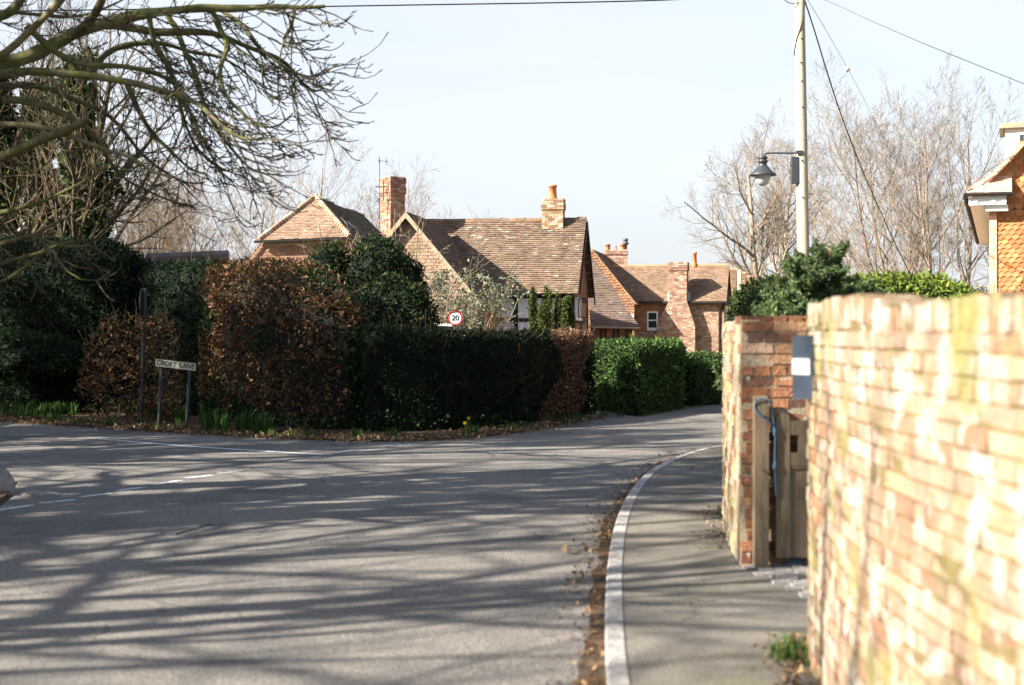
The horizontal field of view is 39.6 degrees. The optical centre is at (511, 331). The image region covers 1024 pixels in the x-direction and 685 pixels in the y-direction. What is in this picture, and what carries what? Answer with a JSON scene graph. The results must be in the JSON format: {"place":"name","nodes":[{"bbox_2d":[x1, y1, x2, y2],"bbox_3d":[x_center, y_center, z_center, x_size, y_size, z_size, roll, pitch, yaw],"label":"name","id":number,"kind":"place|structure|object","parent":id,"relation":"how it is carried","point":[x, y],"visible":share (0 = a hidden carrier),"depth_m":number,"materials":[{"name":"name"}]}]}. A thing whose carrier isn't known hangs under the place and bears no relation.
{"place":"outdoors","nodes":[
{"label":"outdoors","id":0,"kind":"place"},
{"bbox_2d":[0,405,722,684],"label":"road","id":1,"kind":"structure","parent":0,"point":[370,566],"depth_m":10.51,"materials":[{"name":"grey asphalt"}]},
{"bbox_2d":[0,505,33,509],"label":"road dash","id":2,"kind":"object","parent":1,"relation":"on","point":[16,507],"visible":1,"depth_m":13.29,"materials":[{"name":"paint"}]},
{"bbox_2d":[18,490,59,495],"bbox_3d":[-4.779,1.636,14.365,0.424,0.072,0.230,0,0,0],"label":"flat stone","id":3,"kind":"object","parent":1,"relation":"on","point":[37,493],"visible":0.7,"depth_m":14.29,"materials":[{"name":"grey stone"}]},
{"bbox_2d":[39,499,72,502],"bbox_3d":[-4.404,1.639,13.771,0.085,0.001,0.364,0,0,43],"label":"road dash","id":4,"kind":"object","parent":1,"relation":"on","point":[56,501],"visible":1,"depth_m":13.76,"materials":[{"name":"paint"}]},
{"bbox_2d":[78,493,112,496],"bbox_3d":[-4.190,1.639,14.303,0.085,0.001,0.402,0,0,33],"label":"road dash","id":5,"kind":"object","parent":1,"relation":"on","point":[95,495],"visible":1,"depth_m":14.26,"materials":[{"name":"paint"}]},
{"bbox_2d":[116,487,145,490],"bbox_3d":[-3.983,1.639,14.878,0.085,0.001,0.400,0,0,32],"label":"road dash","id":6,"kind":"object","parent":1,"relation":"on","point":[130,488],"visible":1,"depth_m":14.90,"materials":[{"name":"paint"}]},
{"bbox_2d":[150,480,182,484],"bbox_3d":[-3.761,1.639,15.496,0.085,0.001,0.511,0,0,23],"label":"road dash","id":7,"kind":"object","parent":1,"relation":"on","point":[166,482],"visible":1,"depth_m":15.49,"materials":[{"name":"paint"}]},
{"bbox_2d":[169,523,211,534],"bbox_3d":[-2.667,1.638,11.823,0.060,0.016,0.645,0,0,15],"label":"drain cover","id":8,"kind":"object","parent":1,"relation":"on","point":[189,529],"visible":1,"depth_m":11.77,"materials":[{"name":"metal"}]},
{"bbox_2d":[101,439,322,454],"bbox_3d":[-4.483,1.639,20.386,4.740,0.001,0.223,0,0,36],"label":"road line","id":9,"kind":"object","parent":1,"relation":"on","point":[210,447],"visible":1,"depth_m":20.19,"materials":[{"name":"paint"}]},
{"bbox_2d":[177,523,279,535],"bbox_3d":[-2.352,1.644,11.832,0.714,0.004,0.755,0,0,0],"label":"road patch","id":10,"kind":"object","parent":1,"relation":"on","point":[235,529],"visible":1,"depth_m":11.82,"materials":[{"name":"grey asphalt"}]},
{"bbox_2d":[290,443,437,460],"bbox_3d":[-2.119,1.640,19.660,0.568,0.001,3.404,0,0,30],"label":"road line","id":11,"kind":"object","parent":1,"relation":"on","point":[331,454],"visible":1,"depth_m":19.52,"materials":[{"name":"paint"}]},
{"bbox_2d":[455,444,721,684],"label":"fallen leaves","id":12,"kind":"object","parent":1,"relation":"on","point":[582,573],"visible":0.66,"depth_m":9.82,"materials":[{"name":"brown plant"}]},
{"bbox_2d":[577,461,664,684],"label":"gutter dirt","id":13,"kind":"structure","parent":1,"relation":"on","point":[585,671],"depth_m":8.23,"materials":[{"name":"soil"}]},
{"bbox_2d":[785,0,809,263],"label":"utility pole","id":14,"kind":"object","parent":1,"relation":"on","point":[801,138],"visible":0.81,"depth_m":26.91,"materials":[{"name":"wood"}]},
{"bbox_2d":[19,0,667,11],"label":"overhead cable","id":15,"kind":"object","parent":14,"relation":"attached to","point":[414,4],"visible":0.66,"depth_m":26.99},
{"bbox_2d":[749,150,802,185],"bbox_3d":[4.996,-3.101,27.000,0.987,0.663,0.514,0,0,0],"label":"street lamp","id":16,"kind":"object","parent":14,"relation":"attached to","point":[762,173],"visible":1,"depth_m":26.91,"materials":[{"name":"metal"}]},
{"bbox_2d":[791,157,798,183],"bbox_3d":[5.407,-3.068,26.975,0.216,0.498,0.150,0,0,0],"label":"control box","id":17,"kind":"object","parent":14,"relation":"attached to","point":[794,170],"visible":1,"depth_m":26.90,"materials":[{"name":"metal"}]},
{"bbox_2d":[805,1,909,273],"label":"overhead cable","id":18,"kind":"object","parent":14,"relation":"attached to","point":[847,130],"visible":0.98,"depth_m":31.46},
{"bbox_2d":[825,0,1023,83],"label":"overhead cable","id":19,"kind":"object","parent":14,"relation":"attached to","point":[923,43],"visible":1,"depth_m":25.03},
{"bbox_2d":[0,404,722,505],"bbox_3d":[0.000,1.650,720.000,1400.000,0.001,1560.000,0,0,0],"label":"ground","id":20,"kind":"structure","parent":0,"point":[10,497],"depth_m":29.16,"materials":[{"name":"green plant"}]},
{"bbox_2d":[0,493,7,501],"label":"verge","id":21,"kind":"structure","parent":20,"relation":"on","point":[3,496],"depth_m":14.05,"materials":[{"name":"soil"}]},
{"bbox_2d":[0,468,15,495],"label":"boulder","id":22,"kind":"object","parent":21,"relation":"on","point":[7,483],"visible":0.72,"depth_m":14.32,"materials":[{"name":"grey stone"}]},
{"bbox_2d":[0,0,157,236],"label":"ivy clad tree","id":23,"kind":"object","parent":20,"relation":"on","point":[5,111],"visible":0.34,"depth_m":33.75,"materials":[{"name":"green plant"}]},
{"bbox_2d":[0,0,160,250],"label":"ivy clad tree","id":24,"kind":"object","parent":20,"relation":"on","point":[26,138],"visible":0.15,"depth_m":35.72,"materials":[{"name":"green plant"}]},
{"bbox_2d":[0,0,221,251],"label":"ivy clad tree","id":25,"kind":"object","parent":20,"relation":"on","point":[75,87],"visible":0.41,"depth_m":32.65,"materials":[{"name":"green plant"}]},
{"bbox_2d":[110,174,221,253],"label":"bare tree","id":26,"kind":"object","parent":20,"relation":"on","point":[173,227],"visible":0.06,"depth_m":72.92,"materials":[{"name":"brown plant"}]},
{"bbox_2d":[107,169,229,259],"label":"bare tree","id":27,"kind":"object","parent":20,"relation":"on","point":[141,225],"visible":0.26,"depth_m":61.53,"materials":[{"name":"brown plant"}]},
{"bbox_2d":[110,141,244,252],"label":"bare tree","id":28,"kind":"object","parent":20,"relation":"on","point":[192,244],"visible":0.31,"depth_m":65.91,"materials":[{"name":"brown plant"}]},
{"bbox_2d":[147,250,228,265],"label":"garden shed","id":29,"kind":"structure","parent":20,"relation":"on","point":[204,255],"depth_m":35.89,"materials":[{"name":"ceramic"}]},
{"bbox_2d":[0,0,388,300],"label":"overhanging tree","id":30,"kind":"object","parent":20,"relation":"on","point":[11,65],"visible":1,"depth_m":13.93,"materials":[{"name":"brown plant"}]},
{"bbox_2d":[118,136,295,262],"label":"bare tree","id":31,"kind":"object","parent":20,"relation":"on","point":[238,240],"visible":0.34,"depth_m":70.45,"materials":[{"name":"brown plant"}]},
{"bbox_2d":[0,411,593,440],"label":"verge","id":32,"kind":"structure","parent":20,"relation":"on","point":[193,420],"depth_m":23.64,"materials":[{"name":"soil"}]},
{"bbox_2d":[0,324,87,387],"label":"evergreen bush","id":33,"kind":"object","parent":32,"relation":"on","point":[33,359],"visible":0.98,"depth_m":27.96,"materials":[{"name":"green plant"}]},
{"bbox_2d":[0,227,154,411],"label":"conifer hedge","id":34,"kind":"object","parent":32,"relation":"on","point":[64,305],"visible":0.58,"depth_m":28.87,"materials":[{"name":"green plant"}]},
{"bbox_2d":[72,297,186,421],"bbox_3d":[-7.026,0.533,26.262,2.724,2.336,1.524,0,0,40],"label":"beech bush","id":35,"kind":"object","parent":32,"relation":"on","point":[138,324],"visible":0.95,"depth_m":26.02,"materials":[{"name":"brown plant"}]},
{"bbox_2d":[139,288,147,420],"bbox_3d":[-6.733,0.423,26.050,0.155,2.456,0.600,0,0,0],"label":"road sign","id":36,"kind":"object","parent":32,"relation":"on","point":[143,302],"visible":0.81,"depth_m":25.94,"materials":[{"name":"grey metal"}]},
{"bbox_2d":[155,358,196,426],"bbox_3d":[-5.747,1.046,24.327,0.720,1.212,0.066,0,0,0],"label":"street name sign","id":37,"kind":"object","parent":32,"relation":"on","point":[162,364],"visible":0.98,"depth_m":24.30,"materials":[{"name":"metal"}]},
{"bbox_2d":[129,249,252,415],"bbox_3d":[-6.274,0.017,28.660,3.379,3.422,1.935,0,0,42],"label":"evergreen hedge","id":38,"kind":"object","parent":32,"relation":"on","point":[173,285],"visible":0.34,"depth_m":28.04,"materials":[{"name":"green plant"}]},
{"bbox_2d":[192,245,378,429],"bbox_3d":[-4.328,0.071,25.662,2.444,3.374,5.685,0,0,-34],"label":"beech hedge","id":39,"kind":"object","parent":32,"relation":"on","point":[253,282],"visible":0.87,"depth_m":24.30,"materials":[{"name":"brown plant"}]},
{"bbox_2d":[55,384,537,432],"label":"daffodils","id":40,"kind":"object","parent":32,"relation":"on","point":[322,421],"visible":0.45,"depth_m":23.83,"materials":[{"name":"green plant"}]},
{"bbox_2d":[0,412,609,442],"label":"fallen leaves","id":41,"kind":"object","parent":32,"relation":"on","point":[348,435],"visible":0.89,"depth_m":23.05,"materials":[{"name":"brown plant"}]},
{"bbox_2d":[0,399,623,437],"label":"verge grass","id":42,"kind":"structure","parent":32,"relation":"on","point":[215,419],"depth_m":24.68,"materials":[{"name":"green plant"}]},
{"bbox_2d":[303,222,443,332],"bbox_3d":[-2.715,-0.261,26.650,3.077,3.757,2.945,0,0,0],"label":"ivy mound","id":43,"kind":"object","parent":32,"relation":"on","point":[384,275],"visible":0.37,"depth_m":26.59,"materials":[{"name":"green plant"}]},
{"bbox_2d":[460,421,471,439],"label":"daffodil","id":44,"kind":"object","parent":32,"relation":"on","point":[464,422],"visible":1,"depth_m":21.50,"materials":[{"name":"green plant"}]},
{"bbox_2d":[350,310,598,431],"bbox_3d":[-0.194,0.652,25.549,1.925,2.098,6.606,0,0,39],"label":"clipped hedge","id":45,"kind":"object","parent":32,"relation":"on","point":[431,374],"visible":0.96,"depth_m":23.74,"materials":[{"name":"green plant"}]},
{"bbox_2d":[538,326,594,420],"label":"beech bush","id":46,"kind":"object","parent":32,"relation":"on","point":[579,333],"visible":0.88,"depth_m":26.63,"materials":[{"name":"brown plant"}]},
{"bbox_2d":[202,103,399,259],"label":"bare tree","id":47,"kind":"object","parent":20,"relation":"on","point":[320,181],"visible":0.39,"depth_m":73.37,"materials":[{"name":"brown plant"}]},
{"bbox_2d":[247,193,379,274],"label":"house","id":48,"kind":"structure","parent":20,"relation":"on","point":[290,230],"depth_m":50.24,"materials":[{"name":"ceramic"}]},
{"bbox_2d":[343,175,434,228],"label":"bare tree","id":49,"kind":"object","parent":20,"relation":"on","point":[378,202],"visible":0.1,"depth_m":82.69,"materials":[{"name":"brown plant"}]},
{"bbox_2d":[281,196,500,323],"bbox_3d":[-2.526,-0.554,30.250,3.315,4.422,3.659,0,0,31],"label":"bare shrub","id":50,"kind":"object","parent":20,"relation":"on","point":[416,259],"visible":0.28,"depth_m":30.10,"materials":[{"name":"brown plant"}]},
{"bbox_2d":[359,186,435,230],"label":"bare tree","id":51,"kind":"object","parent":20,"relation":"on","point":[410,207],"visible":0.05,"depth_m":89.11,"materials":[{"name":"brown plant"}]},
{"bbox_2d":[372,152,452,225],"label":"bare birch","id":52,"kind":"object","parent":20,"relation":"on","point":[410,198],"visible":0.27,"depth_m":68.57,"materials":[{"name":"brown plant"}]},
{"bbox_2d":[448,311,461,335],"bbox_3d":[-1.166,0.607,29.227,0.300,2.087,0.086,0,0,0],"label":"speed sign","id":53,"kind":"object","parent":20,"relation":"on","point":[455,315],"visible":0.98,"depth_m":29.19,"materials":[{"name":"white metal"}]},
{"bbox_2d":[434,206,493,218],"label":"bare birch","id":54,"kind":"object","parent":20,"relation":"on","point":[466,212],"visible":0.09,"depth_m":75.76,"materials":[{"name":"brown plant"}]},
{"bbox_2d":[429,256,516,334],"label":"bare shrub","id":55,"kind":"object","parent":20,"relation":"on","point":[456,303],"visible":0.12,"depth_m":32.88,"materials":[{"name":"brown plant"}]},
{"bbox_2d":[426,256,532,335],"bbox_3d":[-1.455,-0.151,36.150,3.951,3.631,4.320,0,0,0],"label":"grey leaf shrub","id":56,"kind":"object","parent":20,"relation":"on","point":[493,303],"visible":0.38,"depth_m":35.81,"materials":[{"name":"green plant"}]},
{"bbox_2d":[375,176,639,339],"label":"timber cottage","id":57,"kind":"structure","parent":20,"relation":"on","point":[551,248],"depth_m":47.95,"materials":[{"name":"ceramic"}]},
{"bbox_2d":[378,159,388,226],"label":"tv aerial","id":58,"kind":"object","parent":57,"relation":"attached to","point":[379,160],"visible":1,"depth_m":47.99,"materials":[{"name":"grey metal"}]},
{"bbox_2d":[575,297,586,320],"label":"casement window","id":59,"kind":"structure","parent":57,"relation":"in","point":[578,317],"depth_m":46.60,"materials":[{"name":"white paint"}]},
{"bbox_2d":[526,285,576,336],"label":"columnar yew","id":60,"kind":"object","parent":20,"relation":"on","point":[564,313],"visible":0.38,"depth_m":40.85,"materials":[{"name":"green plant"}]},
{"bbox_2d":[590,334,686,415],"bbox_3d":[2.701,0.920,30.610,2.130,1.772,5.630,0,0,10],"label":"clipped hedge","id":61,"kind":"object","parent":20,"relation":"on","point":[643,375],"visible":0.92,"depth_m":29.01,"materials":[{"name":"green plant"}]},
{"bbox_2d":[605,445,722,684],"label":"kerb","id":62,"kind":"structure","parent":20,"relation":"on","point":[616,670],"depth_m":8.61,"materials":[{"name":"concrete"}]},
{"bbox_2d":[683,355,722,405],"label":"clipped hedge","id":63,"kind":"object","parent":20,"relation":"on","point":[700,389],"visible":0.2,"depth_m":32.08,"materials":[{"name":"green plant"}]},
{"bbox_2d":[686,349,722,362],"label":"clipped hedge","id":64,"kind":"object","parent":20,"relation":"on","point":[691,354],"visible":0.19,"depth_m":43.96,"materials":[{"name":"green plant"}]},
{"bbox_2d":[661,99,835,286],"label":"bare tree","id":65,"kind":"object","parent":20,"relation":"on","point":[757,270],"visible":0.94,"depth_m":80.28,"materials":[{"name":"brown plant"}]},
{"bbox_2d":[720,273,785,376],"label":"shrub","id":66,"kind":"object","parent":20,"relation":"on","point":[742,301],"visible":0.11,"depth_m":17.76,"materials":[{"name":"green plant"}]},
{"bbox_2d":[721,316,808,565],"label":"brick wall","id":67,"kind":"structure","parent":20,"relation":"on","point":[757,356],"depth_m":9.71,"materials":[{"name":"brown brick"}]},
{"bbox_2d":[728,114,859,284],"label":"bare tree","id":68,"kind":"object","parent":20,"relation":"on","point":[773,260],"visible":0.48,"depth_m":89.22,"materials":[{"name":"brown plant"}]},
{"bbox_2d":[712,236,893,403],"bbox_3d":[2.612,0.408,12.289,1.807,2.486,1.240,0,0,-35],"label":"shrub","id":69,"kind":"object","parent":20,"relation":"on","point":[801,286],"visible":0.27,"depth_m":12.17,"materials":[{"name":"green plant"}]},
{"bbox_2d":[768,48,964,276],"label":"bare tree","id":70,"kind":"object","parent":20,"relation":"on","point":[876,231],"visible":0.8,"depth_m":59.30,"materials":[{"name":"brown plant"}]},
{"bbox_2d":[810,193,925,275],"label":"bare tree","id":71,"kind":"object","parent":20,"relation":"on","point":[846,261],"visible":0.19,"depth_m":72.45,"materials":[{"name":"brown plant"}]},
{"bbox_2d":[806,291,1023,684],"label":"brick wall","id":72,"kind":"structure","parent":20,"relation":"on","point":[915,487],"depth_m":4.58,"materials":[{"name":"beige brick"}]},
{"bbox_2d":[792,335,813,398],"bbox_3d":[1.373,0.165,6.692,0.025,0.300,0.116,0,0,-44],"label":"wall plaque","id":73,"kind":"object","parent":72,"relation":"attached to","point":[802,365],"depth_m":6.68,"materials":[{"name":"grey metal"}]},
{"bbox_2d":[846,267,983,298],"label":"domed hedge","id":74,"kind":"object","parent":20,"relation":"on","point":[926,284],"visible":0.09,"depth_m":19.06,"materials":[{"name":"green plant"}]},
{"bbox_2d":[823,51,1022,285],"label":"bare tree","id":75,"kind":"object","parent":20,"relation":"on","point":[929,264],"visible":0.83,"depth_m":56.93,"materials":[{"name":"brown plant"}]},
{"bbox_2d":[955,160,1002,285],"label":"bare tree","id":76,"kind":"object","parent":20,"relation":"on","point":[987,250],"visible":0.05,"depth_m":62.84,"materials":[{"name":"brown plant"}]},
{"bbox_2d":[964,274,1000,292],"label":"garden shrub","id":77,"kind":"object","parent":20,"relation":"on","point":[981,290],"visible":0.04,"depth_m":25.94,"materials":[{"name":"brown plant"}]},
{"bbox_2d":[963,122,1023,292],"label":"tile hung house","id":78,"kind":"structure","parent":20,"relation":"on","point":[994,204],"depth_m":33.85,"materials":[{"name":"ceramic"}]},
{"bbox_2d":[437,324,452,335],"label":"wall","id":79,"kind":"structure","parent":0,"point":[449,326],"depth_m":31.08,"materials":[{"name":"white paint"}]},
{"bbox_2d":[0,0,1023,292],"label":"sky","id":80,"kind":"structure","parent":0,"point":[616,106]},
{"bbox_2d":[588,238,752,355],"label":"brick house","id":81,"kind":"structure","parent":0,"point":[687,302],"depth_m":62.80,"materials":[{"name":"brick"}]},
{"bbox_2d":[647,311,657,330],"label":"sash window","id":82,"kind":"structure","parent":81,"relation":"in","point":[652,316],"depth_m":63.07,"materials":[{"name":"white paint"}]},
{"bbox_2d":[622,446,818,684],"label":"pavement","id":83,"kind":"structure","parent":0,"point":[708,612],"depth_m":8.53,"materials":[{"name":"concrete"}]},
{"bbox_2d":[711,503,723,522],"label":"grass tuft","id":84,"kind":"object","parent":83,"relation":"on","point":[718,507],"visible":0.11,"depth_m":12.51,"materials":[{"name":"green plant"}]},
{"bbox_2d":[698,504,821,684],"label":"fallen leaves","id":85,"kind":"object","parent":83,"relation":"on","point":[799,667],"visible":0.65,"depth_m":6.83,"materials":[{"name":"brown plant"}]},
{"bbox_2d":[767,628,809,667],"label":"grass tuft","id":86,"kind":"object","parent":83,"relation":"on","point":[787,650],"visible":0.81,"depth_m":6.97,"materials":[{"name":"green plant"}]},
{"bbox_2d":[1013,279,1023,290],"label":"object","id":87,"kind":"object","parent":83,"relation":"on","point":[1020,287],"visible":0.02,"depth_m":22.65,"materials":[{"name":"orange brick"}]},
{"bbox_2d":[737,270,741,289],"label":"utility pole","id":88,"kind":"object","parent":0,"point":[739,276],"visible":0.21,"depth_m":54.93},
{"bbox_2d":[736,559,808,597],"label":"cobbled path","id":89,"kind":"structure","parent":0,"point":[796,580],"depth_m":9.28,"materials":[{"name":"stone"}]},
{"bbox_2d":[753,396,768,567],"bbox_3d":[1.680,1.042,9.598,0.094,1.217,0.114,0,0,0],"label":"gate post","id":90,"kind":"object","parent":89,"relation":"on","point":[760,492],"visible":0.98,"depth_m":9.56,"materials":[{"name":"wood"}]},
{"bbox_2d":[754,398,776,494],"bbox_3d":[1.707,0.772,9.559,0.159,0.656,0.034,0,0,-12],"label":"tied rope","id":91,"kind":"object","parent":90,"relation":"hanging from","point":[774,434],"visible":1,"depth_m":9.57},
{"bbox_2d":[775,412,808,557],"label":"garden gate","id":92,"kind":"structure","parent":89,"relation":"on","point":[791,517],"depth_m":9.60,"materials":[{"name":"wood"}]},
{"bbox_2d":[782,554,808,565],"bbox_3d":[1.947,1.517,9.689,0.289,0.133,0.151,0,0,-24],"label":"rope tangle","id":93,"kind":"object","parent":89,"relation":"on","point":[795,560],"visible":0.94,"depth_m":9.67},
{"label":"insulator","id":94,"kind":"object","parent":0,"visible":0},
{"bbox_2d":[808,1,882,135],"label":"overhead cable","id":95,"kind":"object","parent":94,"relation":"attached to","point":[840,55],"visible":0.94,"depth_m":38.35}
]}

